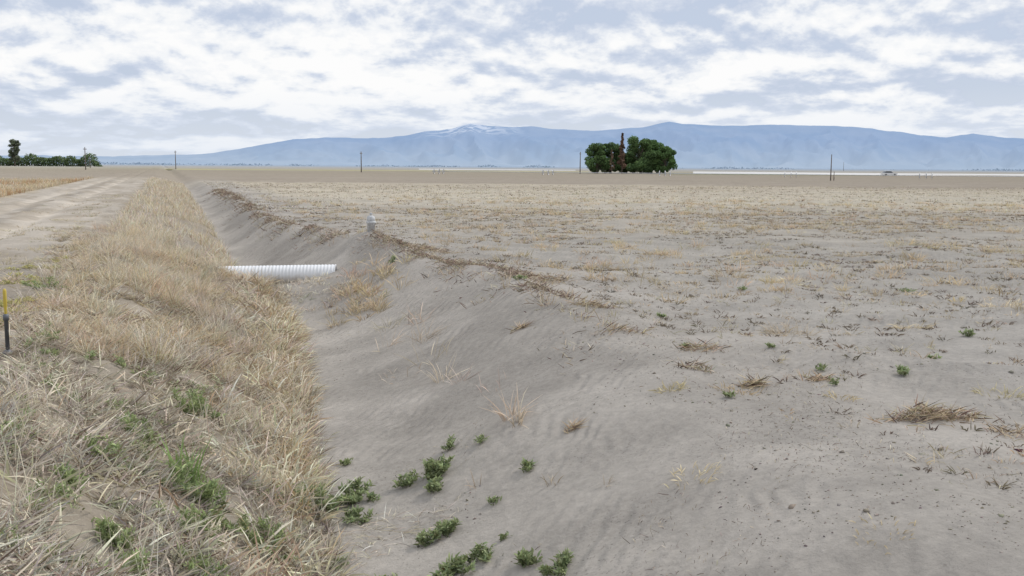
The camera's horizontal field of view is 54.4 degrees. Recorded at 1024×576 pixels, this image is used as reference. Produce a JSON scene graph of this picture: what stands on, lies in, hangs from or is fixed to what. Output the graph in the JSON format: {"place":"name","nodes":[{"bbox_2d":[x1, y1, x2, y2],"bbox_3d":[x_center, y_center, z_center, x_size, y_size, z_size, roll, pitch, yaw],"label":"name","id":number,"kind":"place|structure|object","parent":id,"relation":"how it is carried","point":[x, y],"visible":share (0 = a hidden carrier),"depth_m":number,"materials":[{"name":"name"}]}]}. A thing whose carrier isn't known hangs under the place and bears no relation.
{"place":"outdoors","nodes":[
{"label":"outdoors","id":0,"kind":"place"},
{"bbox_2d":[0,163,1023,575],"bbox_3d":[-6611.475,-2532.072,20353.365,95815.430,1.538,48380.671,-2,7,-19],"label":"ground terrain","id":1,"kind":"structure","parent":0,"point":[636,447],"depth_m":11.12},
{"bbox_2d":[2,289,11,354],"bbox_3d":[-4.603,0.364,9.065,0.100,0.720,0.100,-2,7,-19],"label":"marker post","id":2,"kind":"object","parent":1,"relation":"on","point":[6,324],"visible":0.77,"depth_m":9.05,"materials":[{"name":"metal"}]},
{"bbox_2d":[8,139,20,165],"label":"poplar tree","id":3,"kind":"object","parent":1,"relation":"on","point":[13,151],"visible":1,"depth_m":553.91,"materials":[{"name":"green plant"}]},
{"bbox_2d":[0,153,102,166],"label":"windbreak hedge","id":4,"kind":"object","parent":1,"relation":"on","point":[35,160],"visible":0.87,"depth_m":593.31,"materials":[{"name":"green plant"}]},
{"bbox_2d":[0,255,311,575],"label":"bank weeds","id":5,"kind":"object","parent":1,"relation":"on","point":[210,487],"visible":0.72,"depth_m":7.07,"materials":[{"name":"green plant"}]},
{"bbox_2d":[150,432,212,487],"bbox_3d":[-2.429,1.299,7.281,0.402,0.537,0.427,0,7,-1],"label":"sedge clump","id":6,"kind":"object","parent":1,"relation":"on","point":[179,463],"visible":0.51,"depth_m":7.29,"materials":[{"name":"green plant"}]},
{"bbox_2d":[0,177,365,575],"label":"dry bank grass","id":7,"kind":"structure","parent":1,"relation":"on","point":[169,291],"depth_m":9.67,"materials":[{"name":"beige plant"}]},
{"bbox_2d":[0,246,369,575],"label":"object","id":8,"kind":"object","parent":1,"relation":"on","point":[285,326],"visible":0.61,"depth_m":8.78,"materials":[{"name":"beige plant"}]},
{"bbox_2d":[221,264,336,283],"bbox_3d":[-5.343,-0.288,22.402,2.750,0.454,0.454,-1,7,-3],"label":"corrugated culvert pipe","id":9,"kind":"object","parent":1,"relation":"on","point":[291,272],"visible":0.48,"depth_m":22.23,"materials":[{"name":"silver metal"}]},
{"bbox_2d":[177,169,559,171],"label":"green crop strip","id":10,"kind":"object","parent":1,"relation":"on","point":[354,170],"visible":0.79,"depth_m":401.69,"materials":[{"name":"green plant"}]},
{"bbox_2d":[366,213,375,231],"bbox_3d":[-3.439,-1.576,24.291,0.240,0.530,0.240,-2,7,-19],"label":"irrigation standpipe","id":11,"kind":"object","parent":1,"relation":"on","point":[370,221],"visible":0.92,"depth_m":24.21,"materials":[{"name":"concrete"}]},
{"bbox_2d":[226,212,618,566],"bbox_3d":[-4.284,-0.606,22.959,4.929,1.708,32.309,-2,7,-19],"label":"dry reed tuft","id":12,"kind":"object","parent":1,"relation":"on","point":[375,306],"visible":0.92,"depth_m":18.49,"materials":[{"name":"beige plant"}]},
{"bbox_2d":[419,169,575,170],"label":"alkali flat","id":13,"kind":"structure","parent":1,"relation":"on","point":[489,169],"depth_m":585.87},
{"bbox_2d":[62,162,1023,170],"bbox_3d":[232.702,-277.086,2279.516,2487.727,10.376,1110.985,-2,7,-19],"label":"distant trees","id":14,"kind":"object","parent":1,"relation":"on","point":[143,163],"visible":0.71,"depth_m":2267.47,"materials":[{"name":"green plant"}]},
{"bbox_2d":[584,142,610,173],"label":"broadleaf tree","id":15,"kind":"object","parent":1,"relation":"on","point":[597,160],"visible":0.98,"depth_m":315.21,"materials":[{"name":"green plant"}]},
{"bbox_2d":[599,142,620,172],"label":"broadleaf tree","id":16,"kind":"object","parent":1,"relation":"on","point":[609,146],"visible":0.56,"depth_m":321.06,"materials":[{"name":"green plant"}]},
{"bbox_2d":[609,149,614,173],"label":"dead conifer tree","id":17,"kind":"object","parent":1,"relation":"on","point":[611,163],"visible":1,"depth_m":311.19,"materials":[{"name":"plant"}]},
{"bbox_2d":[201,188,1023,441],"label":"plant debris","id":18,"kind":"object","parent":1,"relation":"on","point":[934,415],"visible":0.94,"depth_m":14.48,"materials":[{"name":"brown plant"}]},
{"bbox_2d":[203,181,1023,554],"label":"dry stubble","id":19,"kind":"object","parent":1,"relation":"on","point":[735,253],"visible":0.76,"depth_m":28.97,"materials":[{"name":"beige plant"}]},
{"bbox_2d":[616,133,625,173],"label":"dead conifer tree","id":20,"kind":"object","parent":1,"relation":"on","point":[621,163],"visible":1,"depth_m":310.81,"materials":[{"name":"brown plant"}]},
{"bbox_2d":[617,152,636,173],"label":"broadleaf tree","id":21,"kind":"object","parent":1,"relation":"on","point":[625,170],"visible":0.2,"depth_m":326.02,"materials":[{"name":"green plant"}]},
{"bbox_2d":[293,255,976,575],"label":"green weeds","id":22,"kind":"object","parent":1,"relation":"on","point":[436,470],"visible":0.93,"depth_m":8.62,"materials":[{"name":"green plant"}]},
{"bbox_2d":[626,135,657,173],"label":"broadleaf tree","id":23,"kind":"object","parent":1,"relation":"on","point":[643,159],"visible":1,"depth_m":315.70,"materials":[{"name":"green plant"}]},
{"bbox_2d":[636,140,666,172],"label":"broadleaf tree","id":24,"kind":"object","parent":1,"relation":"on","point":[655,145],"visible":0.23,"depth_m":320.56,"materials":[{"name":"green plant"}]},
{"bbox_2d":[280,231,1022,574],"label":"soil crumbs","id":25,"kind":"object","parent":1,"relation":"on","point":[792,421],"visible":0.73,"depth_m":8.23,"materials":[{"name":"soil"}]},
{"bbox_2d":[296,246,1023,575],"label":"straw chaff","id":26,"kind":"object","parent":1,"relation":"on","point":[771,413],"visible":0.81,"depth_m":8.46,"materials":[{"name":"beige plant"}]},
{"bbox_2d":[653,145,677,172],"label":"broadleaf tree","id":27,"kind":"object","parent":1,"relation":"on","point":[664,152],"visible":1,"depth_m":315.19,"materials":[{"name":"green plant"}]},
{"bbox_2d":[710,174,874,175],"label":"green crop strip","id":28,"kind":"object","parent":1,"relation":"on","point":[761,174],"visible":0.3,"depth_m":310.17,"materials":[{"name":"green plant"}]},
{"bbox_2d":[830,154,831,180],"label":"utility pole","id":29,"kind":"object","parent":1,"relation":"on","point":[831,167],"visible":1,"depth_m":170.66,"materials":[{"name":"brown wood"}]},
{"bbox_2d":[693,171,1023,175],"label":"alkali flat","id":30,"kind":"structure","parent":1,"relation":"on","point":[848,173],"depth_m":417.00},
{"bbox_2d":[881,171,896,174],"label":"parked car","id":31,"kind":"object","parent":1,"relation":"on","point":[887,173],"visible":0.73,"depth_m":297.13,"materials":[{"name":"white paint"}]},
{"bbox_2d":[0,122,1023,169],"bbox_3d":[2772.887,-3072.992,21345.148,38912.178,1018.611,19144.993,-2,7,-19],"label":"mountain range","id":32,"kind":"structure","parent":0,"point":[757,146],"depth_m":19067.94,"materials":[{"name":"blue stone"}]},
{"bbox_2d":[0,0,1023,156],"label":"sky","id":33,"kind":"structure","parent":0,"point":[112,78],"materials":[{"name":"white"}]},
{"bbox_2d":[432,169,1023,178],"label":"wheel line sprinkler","id":34,"kind":"object","parent":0,"point":[659,173],"visible":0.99,"depth_m":240.19,"materials":[{"name":"metal"}]}
]}

